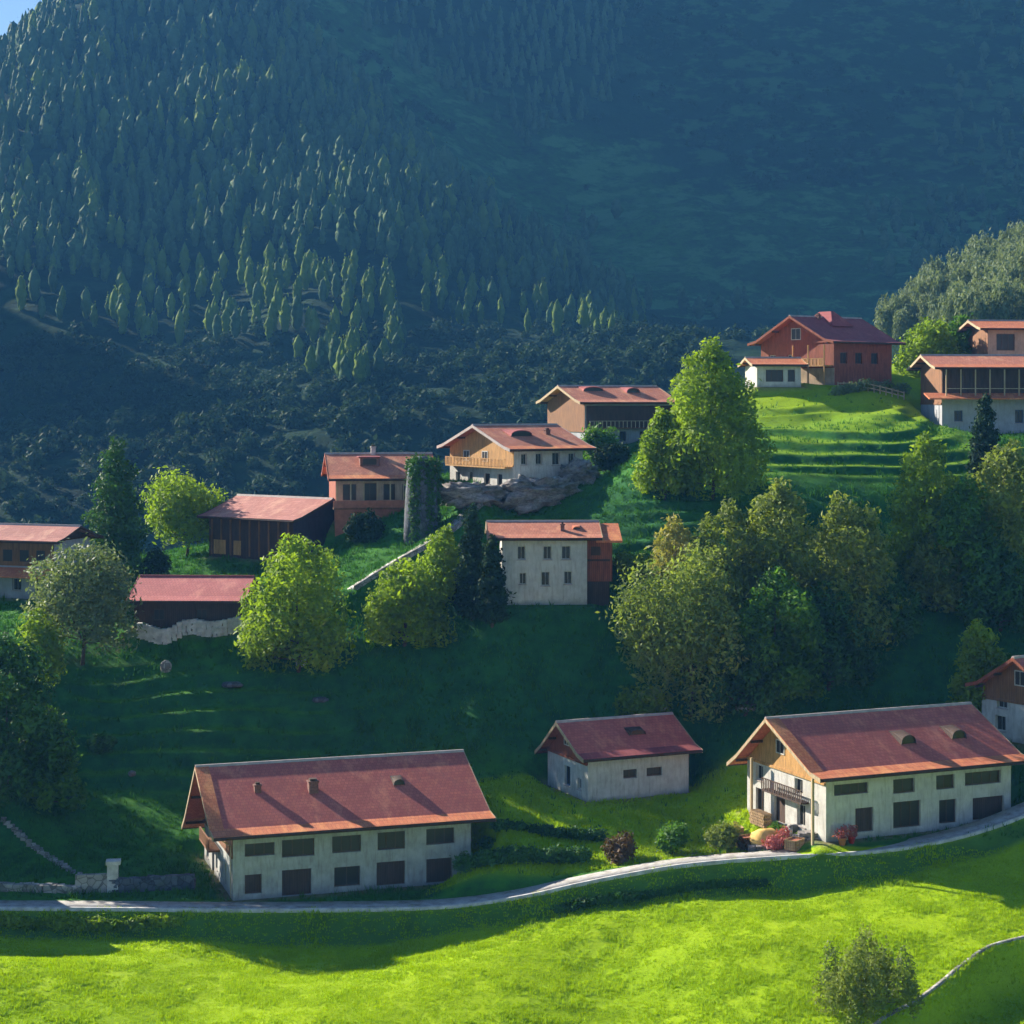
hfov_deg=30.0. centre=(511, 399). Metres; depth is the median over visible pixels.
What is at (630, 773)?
window
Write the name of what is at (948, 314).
ridge tree
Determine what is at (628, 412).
chalet
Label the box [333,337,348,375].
poplar
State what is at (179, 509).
round tree
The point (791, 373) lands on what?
window
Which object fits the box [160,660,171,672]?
boulder
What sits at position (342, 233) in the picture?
forest tree
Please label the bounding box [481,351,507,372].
forest bush
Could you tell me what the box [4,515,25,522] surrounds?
forest bush
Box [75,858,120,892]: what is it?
stone wall
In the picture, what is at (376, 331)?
forest bush
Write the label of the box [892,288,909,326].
ridge tree
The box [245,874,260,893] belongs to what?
window
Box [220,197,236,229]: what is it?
forest tree
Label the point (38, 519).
forest bush
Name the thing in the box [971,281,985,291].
ridge tree
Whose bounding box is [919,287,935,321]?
ridge tree
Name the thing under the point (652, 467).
bright tree
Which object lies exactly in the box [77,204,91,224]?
forest tree
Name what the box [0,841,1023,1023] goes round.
meadow grass
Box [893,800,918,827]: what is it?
window
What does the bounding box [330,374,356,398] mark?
forest bush
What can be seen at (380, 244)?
conifer
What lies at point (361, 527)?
bush
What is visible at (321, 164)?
conifer
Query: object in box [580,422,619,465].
garden bush
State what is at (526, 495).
cliff
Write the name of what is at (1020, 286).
ridge tree
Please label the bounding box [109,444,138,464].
forest bush
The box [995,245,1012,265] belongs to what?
ridge tree
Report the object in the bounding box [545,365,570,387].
forest bush
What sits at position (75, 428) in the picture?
forest bush
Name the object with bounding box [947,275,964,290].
ridge tree
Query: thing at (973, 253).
ridge tree
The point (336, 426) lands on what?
forest bush
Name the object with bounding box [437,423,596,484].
chalet
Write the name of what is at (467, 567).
dark cypress
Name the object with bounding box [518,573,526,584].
window
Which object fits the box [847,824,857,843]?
flower pot
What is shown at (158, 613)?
window
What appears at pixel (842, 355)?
window
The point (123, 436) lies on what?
forest bush
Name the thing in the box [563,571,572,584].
window
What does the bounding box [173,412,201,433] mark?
forest bush
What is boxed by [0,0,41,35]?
sky
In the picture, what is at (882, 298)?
ridge tree
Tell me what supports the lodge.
on the hillside ground at (294, 717)
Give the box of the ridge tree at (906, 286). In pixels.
[903,276,916,293]
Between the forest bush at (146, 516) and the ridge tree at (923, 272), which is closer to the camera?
the ridge tree at (923, 272)
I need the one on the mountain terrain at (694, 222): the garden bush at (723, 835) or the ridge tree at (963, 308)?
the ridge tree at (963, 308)
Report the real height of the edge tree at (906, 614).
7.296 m
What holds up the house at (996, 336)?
on the hillside ground at (294, 717)
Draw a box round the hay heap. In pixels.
[749,828,781,846]
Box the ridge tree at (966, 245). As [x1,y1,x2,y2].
[961,236,977,255]
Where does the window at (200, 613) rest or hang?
in the shed
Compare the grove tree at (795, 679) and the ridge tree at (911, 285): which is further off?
the ridge tree at (911, 285)
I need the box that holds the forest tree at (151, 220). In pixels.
[142,206,160,242]
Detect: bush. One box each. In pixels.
[0,470,19,499]
[1,421,38,442]
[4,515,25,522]
[10,428,35,452]
[12,487,40,513]
[14,608,72,691]
[18,446,47,471]
[27,436,63,458]
[28,514,53,523]
[32,425,68,446]
[59,415,96,439]
[70,430,99,453]
[73,463,98,490]
[86,733,117,753]
[106,405,141,430]
[108,433,127,448]
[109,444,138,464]
[118,404,137,413]
[122,472,154,497]
[136,462,170,483]
[139,544,172,574]
[141,508,157,527]
[150,437,183,457]
[160,436,187,458]
[162,531,191,550]
[169,411,192,430]
[172,346,195,366]
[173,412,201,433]
[184,336,219,356]
[197,410,226,433]
[203,364,228,387]
[203,398,232,423]
[204,454,231,479]
[216,368,239,384]
[217,399,254,425]
[220,403,249,429]
[228,374,251,385]
[236,431,262,451]
[237,473,281,494]
[261,381,288,406]
[263,439,296,464]
[266,403,301,428]
[273,456,297,480]
[278,476,306,495]
[280,359,300,374]
[297,453,322,479]
[303,384,329,406]
[304,375,334,396]
[323,410,360,438]
[329,374,351,394]
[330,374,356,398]
[330,441,353,451]
[332,432,367,450]
[338,382,363,405]
[338,397,364,411]
[340,396,370,424]
[342,507,388,542]
[345,322,368,339]
[355,434,388,451]
[361,390,382,414]
[367,319,384,339]
[369,357,386,371]
[383,353,398,370]
[384,405,420,427]
[388,405,414,431]
[399,383,428,406]
[411,387,441,410]
[428,360,457,381]
[434,452,449,474]
[441,345,465,362]
[474,391,502,413]
[477,371,500,394]
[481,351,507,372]
[491,337,516,360]
[492,372,523,395]
[498,368,523,385]
[517,405,546,423]
[524,403,546,417]
[532,362,559,386]
[538,358,561,384]
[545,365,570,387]
[550,339,574,360]
[555,363,580,384]
[570,359,602,378]
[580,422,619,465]
[588,324,614,346]
[589,439,631,471]
[591,375,611,384]
[597,372,621,384]
[600,347,624,368]
[600,830,637,864]
[611,684,673,715]
[612,549,658,577]
[623,344,652,366]
[624,374,646,384]
[635,357,668,382]
[649,337,683,361]
[652,817,692,854]
[663,330,689,354]
[702,820,741,850]
[807,923,924,1023]
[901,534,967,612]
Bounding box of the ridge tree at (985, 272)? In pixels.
[982,259,999,284]
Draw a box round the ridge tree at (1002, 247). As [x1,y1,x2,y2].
[997,241,1008,253]
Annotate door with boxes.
[282,868,310,895]
[377,861,403,884]
[426,857,451,882]
[777,796,784,822]
[855,807,871,831]
[973,795,1001,819]
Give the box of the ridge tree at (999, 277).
[994,269,1015,302]
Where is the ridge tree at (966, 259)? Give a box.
[958,252,975,266]
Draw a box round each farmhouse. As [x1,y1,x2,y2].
[182,749,495,900]
[726,702,1023,844]
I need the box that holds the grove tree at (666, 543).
[640,512,712,637]
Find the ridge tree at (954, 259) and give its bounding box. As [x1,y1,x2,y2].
[946,246,965,267]
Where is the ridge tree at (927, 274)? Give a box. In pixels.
[925,265,940,287]
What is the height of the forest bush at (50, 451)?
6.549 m
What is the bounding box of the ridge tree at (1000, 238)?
[995,228,1011,245]
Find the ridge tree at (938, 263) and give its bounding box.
[929,254,948,272]
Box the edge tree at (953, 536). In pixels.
[921,476,1011,605]
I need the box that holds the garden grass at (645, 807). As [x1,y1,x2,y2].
[426,764,797,895]
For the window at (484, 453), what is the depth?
229.69 m
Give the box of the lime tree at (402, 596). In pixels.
[360,553,457,648]
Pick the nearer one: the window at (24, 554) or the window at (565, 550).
the window at (565, 550)
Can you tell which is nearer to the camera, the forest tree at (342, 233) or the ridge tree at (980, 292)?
the ridge tree at (980, 292)
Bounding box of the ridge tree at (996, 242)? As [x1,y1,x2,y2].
[990,239,1002,251]
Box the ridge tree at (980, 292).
[974,287,984,296]
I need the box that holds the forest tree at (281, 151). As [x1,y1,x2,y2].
[276,140,290,167]
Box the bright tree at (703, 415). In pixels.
[653,332,777,500]
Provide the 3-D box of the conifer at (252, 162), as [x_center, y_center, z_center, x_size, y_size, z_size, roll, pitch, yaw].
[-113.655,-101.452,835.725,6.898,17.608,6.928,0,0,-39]
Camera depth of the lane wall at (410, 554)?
206.32 m
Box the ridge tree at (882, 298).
[878,292,894,334]
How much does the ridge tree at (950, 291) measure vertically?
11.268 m
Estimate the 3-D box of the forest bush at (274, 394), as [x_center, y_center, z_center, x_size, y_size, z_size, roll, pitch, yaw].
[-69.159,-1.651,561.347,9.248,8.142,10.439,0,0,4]
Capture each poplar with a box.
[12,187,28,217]
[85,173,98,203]
[225,296,234,331]
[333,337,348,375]
[345,327,358,361]
[352,346,366,390]
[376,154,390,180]
[387,310,397,342]
[443,181,457,216]
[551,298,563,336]
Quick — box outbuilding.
[738,357,808,386]
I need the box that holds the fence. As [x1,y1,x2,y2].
[837,382,904,399]
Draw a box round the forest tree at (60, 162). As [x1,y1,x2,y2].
[53,150,67,178]
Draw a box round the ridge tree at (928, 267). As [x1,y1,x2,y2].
[916,258,941,281]
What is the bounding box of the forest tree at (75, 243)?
[66,227,83,268]
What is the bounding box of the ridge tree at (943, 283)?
[929,268,951,297]
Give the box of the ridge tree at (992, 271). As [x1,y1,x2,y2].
[985,259,1010,281]
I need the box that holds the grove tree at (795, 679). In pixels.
[722,565,840,705]
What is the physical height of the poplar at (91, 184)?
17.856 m
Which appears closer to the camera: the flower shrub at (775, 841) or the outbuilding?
the flower shrub at (775, 841)
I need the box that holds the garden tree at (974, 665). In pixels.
[946,618,1007,712]
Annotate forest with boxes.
[0,0,1023,554]
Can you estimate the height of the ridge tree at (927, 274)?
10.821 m
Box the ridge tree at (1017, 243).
[1014,236,1022,247]
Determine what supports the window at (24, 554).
in the house at (21, 544)
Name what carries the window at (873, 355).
in the lodge
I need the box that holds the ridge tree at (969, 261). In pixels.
[960,254,974,276]
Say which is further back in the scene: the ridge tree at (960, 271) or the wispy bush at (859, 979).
the ridge tree at (960, 271)
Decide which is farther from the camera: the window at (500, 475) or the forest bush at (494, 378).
the forest bush at (494, 378)
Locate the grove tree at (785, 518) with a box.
[731,476,835,640]
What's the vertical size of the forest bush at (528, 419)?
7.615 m
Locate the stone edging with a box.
[874,935,1023,1023]
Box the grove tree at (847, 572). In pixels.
[798,490,910,650]
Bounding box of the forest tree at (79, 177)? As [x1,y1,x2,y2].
[71,161,88,195]
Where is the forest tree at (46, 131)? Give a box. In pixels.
[38,107,57,147]
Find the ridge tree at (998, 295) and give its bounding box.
[989,274,1015,319]
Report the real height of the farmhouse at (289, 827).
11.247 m
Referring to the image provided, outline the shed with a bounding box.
[129,575,263,627]
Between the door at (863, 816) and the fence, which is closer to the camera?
the door at (863, 816)
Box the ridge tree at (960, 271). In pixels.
[947,258,971,285]
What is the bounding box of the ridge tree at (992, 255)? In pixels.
[985,245,999,264]
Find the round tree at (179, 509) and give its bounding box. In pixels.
[136,465,228,555]
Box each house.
[0,523,103,598]
[957,319,1023,353]
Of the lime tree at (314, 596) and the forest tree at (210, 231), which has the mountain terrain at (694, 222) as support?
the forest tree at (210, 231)
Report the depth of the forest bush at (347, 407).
523.01 m
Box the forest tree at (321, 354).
[315,338,327,371]
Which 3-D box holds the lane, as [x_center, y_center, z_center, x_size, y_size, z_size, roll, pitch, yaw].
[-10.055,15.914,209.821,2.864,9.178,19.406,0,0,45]
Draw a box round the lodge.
[747,311,905,384]
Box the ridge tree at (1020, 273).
[1012,262,1023,281]
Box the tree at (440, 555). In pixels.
[416,522,461,605]
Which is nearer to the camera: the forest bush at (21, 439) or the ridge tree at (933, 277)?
the ridge tree at (933, 277)
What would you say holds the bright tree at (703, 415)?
on the hillside ground at (294, 717)
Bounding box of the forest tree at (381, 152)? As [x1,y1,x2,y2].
[378,148,386,158]
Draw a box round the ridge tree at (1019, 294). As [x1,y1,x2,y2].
[1009,281,1023,319]
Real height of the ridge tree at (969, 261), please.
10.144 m
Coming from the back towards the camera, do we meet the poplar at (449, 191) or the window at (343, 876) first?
the poplar at (449, 191)
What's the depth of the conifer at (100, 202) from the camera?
813.42 m
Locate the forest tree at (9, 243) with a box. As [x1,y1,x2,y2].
[1,225,17,262]
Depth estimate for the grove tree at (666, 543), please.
192.60 m
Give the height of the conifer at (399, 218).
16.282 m
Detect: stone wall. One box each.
[0,817,75,872]
[0,881,81,894]
[75,858,120,892]
[109,873,195,892]
[136,616,242,644]
[747,830,817,851]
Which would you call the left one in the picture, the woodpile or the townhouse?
the townhouse
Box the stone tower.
[403,452,444,544]
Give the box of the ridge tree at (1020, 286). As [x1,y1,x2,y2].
[1011,277,1023,319]
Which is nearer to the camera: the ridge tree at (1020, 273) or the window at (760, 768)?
the window at (760, 768)
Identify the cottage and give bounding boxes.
[534,712,702,801]
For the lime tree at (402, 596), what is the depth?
194.32 m
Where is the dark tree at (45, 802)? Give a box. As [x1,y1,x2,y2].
[12,705,95,813]
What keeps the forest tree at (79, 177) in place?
on the mountain terrain at (694, 222)
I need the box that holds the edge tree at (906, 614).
[854,575,925,641]
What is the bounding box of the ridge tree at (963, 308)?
[953,286,977,322]
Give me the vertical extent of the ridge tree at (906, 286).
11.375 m
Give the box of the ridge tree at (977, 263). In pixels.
[971,255,984,274]
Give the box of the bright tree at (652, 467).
[627,406,692,500]
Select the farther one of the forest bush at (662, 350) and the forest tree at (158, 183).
the forest tree at (158, 183)
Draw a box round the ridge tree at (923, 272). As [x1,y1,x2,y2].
[918,264,937,279]
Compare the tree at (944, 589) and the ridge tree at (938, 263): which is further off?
the ridge tree at (938, 263)
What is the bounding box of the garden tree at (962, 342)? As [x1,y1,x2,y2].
[944,312,973,353]
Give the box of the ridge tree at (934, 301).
[923,290,943,319]
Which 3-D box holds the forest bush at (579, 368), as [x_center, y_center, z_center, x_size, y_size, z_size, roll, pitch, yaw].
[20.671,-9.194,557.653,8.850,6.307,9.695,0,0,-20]
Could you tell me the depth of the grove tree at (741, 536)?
190.56 m
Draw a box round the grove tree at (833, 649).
[783,580,893,690]
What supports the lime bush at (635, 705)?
on the hillside ground at (294, 717)
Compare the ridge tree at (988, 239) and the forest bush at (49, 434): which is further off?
the forest bush at (49, 434)
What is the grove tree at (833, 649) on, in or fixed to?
on the hillside ground at (294, 717)
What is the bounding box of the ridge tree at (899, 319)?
[892,305,909,340]
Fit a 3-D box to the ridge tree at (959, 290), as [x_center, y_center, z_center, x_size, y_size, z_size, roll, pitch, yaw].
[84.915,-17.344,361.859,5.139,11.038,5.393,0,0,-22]
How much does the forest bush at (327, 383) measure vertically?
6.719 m
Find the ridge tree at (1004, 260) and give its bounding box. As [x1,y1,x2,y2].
[995,247,1017,269]
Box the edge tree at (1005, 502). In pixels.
[956,431,1023,582]
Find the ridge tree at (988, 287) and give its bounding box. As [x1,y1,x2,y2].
[978,274,997,299]
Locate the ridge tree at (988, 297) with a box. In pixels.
[983,291,1000,319]
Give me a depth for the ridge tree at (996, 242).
447.22 m
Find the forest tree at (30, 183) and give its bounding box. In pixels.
[23,169,38,204]
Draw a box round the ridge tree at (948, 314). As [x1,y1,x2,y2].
[940,292,958,334]
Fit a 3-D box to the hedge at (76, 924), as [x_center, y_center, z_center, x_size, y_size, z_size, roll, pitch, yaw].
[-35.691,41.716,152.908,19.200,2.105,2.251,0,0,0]
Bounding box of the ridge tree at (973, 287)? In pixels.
[958,281,977,293]
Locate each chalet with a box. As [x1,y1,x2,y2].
[321,445,432,535]
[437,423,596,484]
[536,385,674,443]
[965,655,1023,743]
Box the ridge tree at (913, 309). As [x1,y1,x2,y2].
[902,297,918,331]
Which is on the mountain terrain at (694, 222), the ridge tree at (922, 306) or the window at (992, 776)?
the ridge tree at (922, 306)
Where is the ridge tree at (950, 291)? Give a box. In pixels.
[948,279,965,296]
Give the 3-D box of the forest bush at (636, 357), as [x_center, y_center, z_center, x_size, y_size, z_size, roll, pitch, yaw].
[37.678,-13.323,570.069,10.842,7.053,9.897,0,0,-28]
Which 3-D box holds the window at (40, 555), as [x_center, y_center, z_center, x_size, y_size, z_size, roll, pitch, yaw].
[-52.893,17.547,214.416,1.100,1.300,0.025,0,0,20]
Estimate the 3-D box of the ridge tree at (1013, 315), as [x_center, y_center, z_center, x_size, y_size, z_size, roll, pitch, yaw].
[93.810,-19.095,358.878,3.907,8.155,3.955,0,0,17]
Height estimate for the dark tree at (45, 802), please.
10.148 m
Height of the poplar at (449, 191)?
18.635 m
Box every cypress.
[79,434,154,574]
[448,502,485,620]
[470,534,516,627]
[963,391,1004,478]
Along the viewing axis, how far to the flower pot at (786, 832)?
158.59 m
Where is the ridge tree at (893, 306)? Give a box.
[885,292,906,335]
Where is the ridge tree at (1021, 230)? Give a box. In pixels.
[1015,224,1023,242]
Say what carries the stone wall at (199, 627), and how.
on the hillside ground at (294, 717)
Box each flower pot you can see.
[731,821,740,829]
[767,821,780,831]
[774,826,791,838]
[831,824,850,845]
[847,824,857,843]
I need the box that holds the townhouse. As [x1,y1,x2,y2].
[485,520,621,605]
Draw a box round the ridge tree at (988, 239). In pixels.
[979,229,994,245]
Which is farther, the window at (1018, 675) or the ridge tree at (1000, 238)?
the ridge tree at (1000, 238)
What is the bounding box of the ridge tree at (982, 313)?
[969,297,989,319]
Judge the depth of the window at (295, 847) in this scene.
158.91 m
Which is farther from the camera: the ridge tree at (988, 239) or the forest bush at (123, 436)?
the forest bush at (123, 436)
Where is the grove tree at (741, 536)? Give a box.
[686,496,767,621]
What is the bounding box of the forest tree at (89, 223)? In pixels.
[82,210,97,249]
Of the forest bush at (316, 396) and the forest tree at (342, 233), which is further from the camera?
the forest tree at (342, 233)
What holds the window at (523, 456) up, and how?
in the chalet at (495, 454)
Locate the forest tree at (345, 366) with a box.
[338,354,353,383]
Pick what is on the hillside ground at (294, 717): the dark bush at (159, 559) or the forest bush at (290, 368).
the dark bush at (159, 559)
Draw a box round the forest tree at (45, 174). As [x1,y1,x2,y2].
[37,160,52,186]
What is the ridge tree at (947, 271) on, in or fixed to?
on the mountain terrain at (694, 222)
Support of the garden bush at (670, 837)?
on the hillside ground at (294, 717)
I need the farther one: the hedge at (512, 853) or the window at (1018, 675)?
the window at (1018, 675)
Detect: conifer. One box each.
[0,212,4,250]
[11,169,23,203]
[28,187,38,226]
[34,201,47,236]
[44,200,58,233]
[49,234,62,272]
[79,215,84,241]
[82,226,92,268]
[92,122,105,159]
[94,173,102,209]
[200,206,210,241]
[221,186,231,214]
[248,149,258,186]
[269,190,280,227]
[277,178,290,214]
[292,178,308,215]
[315,148,328,184]
[374,214,386,254]
[384,175,394,208]
[394,202,405,238]
[528,248,540,289]
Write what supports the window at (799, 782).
in the farmhouse at (889, 771)
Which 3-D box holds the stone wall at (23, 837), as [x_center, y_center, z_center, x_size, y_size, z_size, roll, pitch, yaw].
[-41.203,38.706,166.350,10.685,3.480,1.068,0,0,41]
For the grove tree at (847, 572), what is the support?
on the hillside ground at (294, 717)
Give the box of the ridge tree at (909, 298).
[900,291,911,326]
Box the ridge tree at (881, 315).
[874,301,893,336]
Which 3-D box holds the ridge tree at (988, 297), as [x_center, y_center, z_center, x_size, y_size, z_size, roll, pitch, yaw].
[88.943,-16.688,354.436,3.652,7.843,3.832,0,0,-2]
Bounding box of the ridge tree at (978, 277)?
[971,255,988,287]
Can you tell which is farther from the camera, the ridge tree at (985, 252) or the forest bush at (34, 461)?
the forest bush at (34, 461)
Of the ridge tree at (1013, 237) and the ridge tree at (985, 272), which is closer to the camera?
the ridge tree at (985, 272)
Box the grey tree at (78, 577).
[16,533,146,665]
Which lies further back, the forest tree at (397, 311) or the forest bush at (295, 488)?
the forest tree at (397, 311)
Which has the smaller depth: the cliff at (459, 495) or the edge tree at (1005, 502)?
the edge tree at (1005, 502)
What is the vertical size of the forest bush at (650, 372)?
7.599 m
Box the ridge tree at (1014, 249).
[1000,238,1020,260]
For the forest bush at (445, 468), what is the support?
on the mountain terrain at (694, 222)
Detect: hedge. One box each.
[0,910,183,934]
[449,842,596,873]
[475,818,608,850]
[550,877,770,913]
[828,378,911,395]
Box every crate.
[736,833,750,845]
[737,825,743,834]
[784,836,804,850]
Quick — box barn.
[196,494,334,559]
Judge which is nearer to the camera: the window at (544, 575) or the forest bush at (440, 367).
the window at (544, 575)
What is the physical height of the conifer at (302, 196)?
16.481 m
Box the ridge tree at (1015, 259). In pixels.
[1005,244,1023,272]
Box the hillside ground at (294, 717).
[0,367,1023,1023]
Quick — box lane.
[347,506,469,589]
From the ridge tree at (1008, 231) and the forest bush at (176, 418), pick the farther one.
the forest bush at (176, 418)
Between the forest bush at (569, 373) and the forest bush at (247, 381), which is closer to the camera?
the forest bush at (569, 373)
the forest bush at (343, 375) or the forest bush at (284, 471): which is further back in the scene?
the forest bush at (343, 375)
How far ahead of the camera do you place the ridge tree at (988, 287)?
366.33 m
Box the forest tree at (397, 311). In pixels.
[390,300,403,324]
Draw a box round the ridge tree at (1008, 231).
[1000,221,1017,241]
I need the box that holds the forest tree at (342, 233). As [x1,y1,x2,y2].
[335,212,349,251]
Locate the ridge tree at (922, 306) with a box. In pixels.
[913,297,931,326]
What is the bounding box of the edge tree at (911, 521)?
[881,426,966,574]
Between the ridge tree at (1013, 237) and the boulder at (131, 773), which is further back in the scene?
the ridge tree at (1013, 237)
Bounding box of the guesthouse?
[906,354,1023,433]
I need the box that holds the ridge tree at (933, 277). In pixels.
[927,269,946,297]
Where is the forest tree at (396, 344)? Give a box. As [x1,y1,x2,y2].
[390,332,402,356]
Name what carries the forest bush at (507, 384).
on the mountain terrain at (694, 222)
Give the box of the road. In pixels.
[0,802,1023,907]
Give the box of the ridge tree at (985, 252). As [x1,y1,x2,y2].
[974,240,991,261]
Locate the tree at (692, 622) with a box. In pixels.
[595,535,755,722]
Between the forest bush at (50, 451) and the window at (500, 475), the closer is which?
the window at (500, 475)
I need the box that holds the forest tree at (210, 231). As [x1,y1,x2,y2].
[203,211,218,248]
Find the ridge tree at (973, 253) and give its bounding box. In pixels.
[970,240,990,262]
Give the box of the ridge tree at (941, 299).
[937,291,947,319]
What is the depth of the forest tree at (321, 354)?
597.86 m
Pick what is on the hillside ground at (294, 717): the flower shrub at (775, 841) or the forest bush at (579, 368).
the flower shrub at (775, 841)
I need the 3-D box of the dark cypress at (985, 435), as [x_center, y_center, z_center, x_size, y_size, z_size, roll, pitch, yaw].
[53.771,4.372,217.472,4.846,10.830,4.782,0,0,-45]
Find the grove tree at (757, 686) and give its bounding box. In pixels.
[701,615,789,719]
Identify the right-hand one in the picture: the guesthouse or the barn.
the guesthouse
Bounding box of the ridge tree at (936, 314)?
[930,307,940,325]
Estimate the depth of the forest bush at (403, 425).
515.88 m
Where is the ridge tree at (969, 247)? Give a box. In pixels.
[964,234,988,254]
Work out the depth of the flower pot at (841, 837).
155.77 m
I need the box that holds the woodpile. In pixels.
[749,809,771,827]
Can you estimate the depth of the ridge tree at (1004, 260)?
389.50 m
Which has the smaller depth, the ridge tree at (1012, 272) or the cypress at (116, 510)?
the cypress at (116, 510)
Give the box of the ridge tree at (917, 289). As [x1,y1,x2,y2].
[907,273,930,313]
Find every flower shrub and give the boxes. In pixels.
[731,835,751,850]
[760,835,783,849]
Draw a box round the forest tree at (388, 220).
[382,209,396,238]
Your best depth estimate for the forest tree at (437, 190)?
832.17 m
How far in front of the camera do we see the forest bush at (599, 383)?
532.28 m
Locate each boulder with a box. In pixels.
[128,770,135,776]
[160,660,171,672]
[222,681,242,687]
[312,697,328,702]
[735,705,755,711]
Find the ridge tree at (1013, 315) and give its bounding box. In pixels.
[1004,277,1019,319]
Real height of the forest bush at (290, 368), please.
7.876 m
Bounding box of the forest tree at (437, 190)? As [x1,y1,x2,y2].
[431,176,444,208]
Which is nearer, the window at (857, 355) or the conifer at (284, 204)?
the window at (857, 355)
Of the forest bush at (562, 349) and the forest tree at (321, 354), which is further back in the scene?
the forest tree at (321, 354)
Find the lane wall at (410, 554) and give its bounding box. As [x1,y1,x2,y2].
[354,503,482,589]
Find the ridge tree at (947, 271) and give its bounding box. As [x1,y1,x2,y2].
[941,263,956,277]
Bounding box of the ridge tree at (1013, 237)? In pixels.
[1008,232,1023,246]
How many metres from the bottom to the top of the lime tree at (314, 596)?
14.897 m
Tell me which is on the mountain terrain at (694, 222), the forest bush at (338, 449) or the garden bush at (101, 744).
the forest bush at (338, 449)
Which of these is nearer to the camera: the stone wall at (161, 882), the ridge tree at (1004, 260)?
the stone wall at (161, 882)
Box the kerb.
[0,814,1023,912]
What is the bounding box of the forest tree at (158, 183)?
[151,176,164,209]
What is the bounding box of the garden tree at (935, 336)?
[892,315,966,374]
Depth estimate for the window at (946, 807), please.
161.45 m
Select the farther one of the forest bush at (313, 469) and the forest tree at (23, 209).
the forest tree at (23, 209)
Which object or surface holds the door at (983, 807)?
in the farmhouse at (889, 771)
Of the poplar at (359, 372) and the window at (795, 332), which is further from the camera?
the poplar at (359, 372)
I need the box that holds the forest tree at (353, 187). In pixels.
[347,162,359,199]
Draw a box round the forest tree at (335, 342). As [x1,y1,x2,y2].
[328,331,340,369]
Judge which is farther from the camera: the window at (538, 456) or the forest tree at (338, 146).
the forest tree at (338, 146)
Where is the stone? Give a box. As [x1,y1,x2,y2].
[787,824,798,831]
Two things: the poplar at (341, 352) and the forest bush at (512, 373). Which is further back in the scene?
the poplar at (341, 352)
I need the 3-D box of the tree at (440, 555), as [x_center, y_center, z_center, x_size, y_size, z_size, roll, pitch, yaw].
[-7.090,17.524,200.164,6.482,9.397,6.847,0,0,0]
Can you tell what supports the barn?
on the hillside ground at (294, 717)
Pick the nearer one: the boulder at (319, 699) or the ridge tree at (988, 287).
the boulder at (319, 699)
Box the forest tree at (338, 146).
[333,135,347,169]
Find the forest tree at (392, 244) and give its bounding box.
[385,224,399,260]
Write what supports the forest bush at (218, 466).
on the mountain terrain at (694, 222)
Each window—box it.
[3,549,11,560]
[11,578,21,591]
[20,550,28,561]
[36,550,44,561]
[154,609,163,619]
[196,609,206,619]
[245,842,273,855]
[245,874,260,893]
[282,838,313,856]
[332,835,359,852]
[334,866,358,886]
[343,484,355,499]
[365,483,375,500]
[378,831,403,849]
[383,484,394,499]
[402,484,405,499]
[426,827,453,843]
[463,450,469,460]
[482,451,487,461]
[486,473,489,483]
[499,474,501,484]
[516,546,525,560]
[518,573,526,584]
[521,454,527,465]
[536,453,542,464]
[540,572,550,586]
[543,546,550,558]
[552,452,560,465]
[561,546,571,559]
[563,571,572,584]
[563,766,570,787]
[568,453,573,464]
[619,432,626,441]
[623,769,635,777]
[647,767,660,775]
[754,765,762,782]
[758,788,763,810]
[766,370,782,381]
[776,739,784,754]
[788,370,794,381]
[791,328,800,339]
[794,778,802,796]
[798,805,805,828]
[834,782,866,794]
[840,352,845,363]
[855,353,860,363]
[871,353,876,363]
[893,778,912,792]
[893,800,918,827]
[936,774,952,788]
[939,799,954,822]
[953,411,963,421]
[965,770,998,784]
[996,334,1013,350]
[996,701,1007,709]
[997,715,1005,732]
[1014,410,1023,423]
[1014,670,1023,686]
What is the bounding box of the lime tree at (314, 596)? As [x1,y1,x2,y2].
[228,533,360,676]
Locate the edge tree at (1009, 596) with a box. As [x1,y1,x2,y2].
[954,534,1023,633]
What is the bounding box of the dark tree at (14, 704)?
[0,629,86,807]
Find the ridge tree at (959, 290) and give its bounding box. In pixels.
[950,280,972,320]
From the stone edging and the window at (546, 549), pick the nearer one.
the stone edging
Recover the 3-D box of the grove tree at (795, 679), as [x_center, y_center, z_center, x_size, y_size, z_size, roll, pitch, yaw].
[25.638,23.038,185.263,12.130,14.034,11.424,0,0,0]
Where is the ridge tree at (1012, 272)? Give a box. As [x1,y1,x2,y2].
[993,262,1018,279]
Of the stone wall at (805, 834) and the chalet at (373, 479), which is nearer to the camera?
the stone wall at (805, 834)
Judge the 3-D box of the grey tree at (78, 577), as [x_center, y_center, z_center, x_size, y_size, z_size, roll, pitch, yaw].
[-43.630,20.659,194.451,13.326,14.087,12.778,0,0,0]
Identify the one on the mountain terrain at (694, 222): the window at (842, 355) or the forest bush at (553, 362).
the forest bush at (553, 362)
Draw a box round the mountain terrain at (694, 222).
[0,0,1023,552]
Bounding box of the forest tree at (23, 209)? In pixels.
[17,195,31,222]
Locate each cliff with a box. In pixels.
[438,482,509,509]
[499,474,582,514]
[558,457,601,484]
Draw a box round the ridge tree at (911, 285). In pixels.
[905,277,928,313]
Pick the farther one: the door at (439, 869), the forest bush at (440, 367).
the forest bush at (440, 367)
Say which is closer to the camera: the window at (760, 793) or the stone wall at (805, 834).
the stone wall at (805, 834)
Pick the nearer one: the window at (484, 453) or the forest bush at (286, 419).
the window at (484, 453)
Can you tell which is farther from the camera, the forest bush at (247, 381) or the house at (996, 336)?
the forest bush at (247, 381)

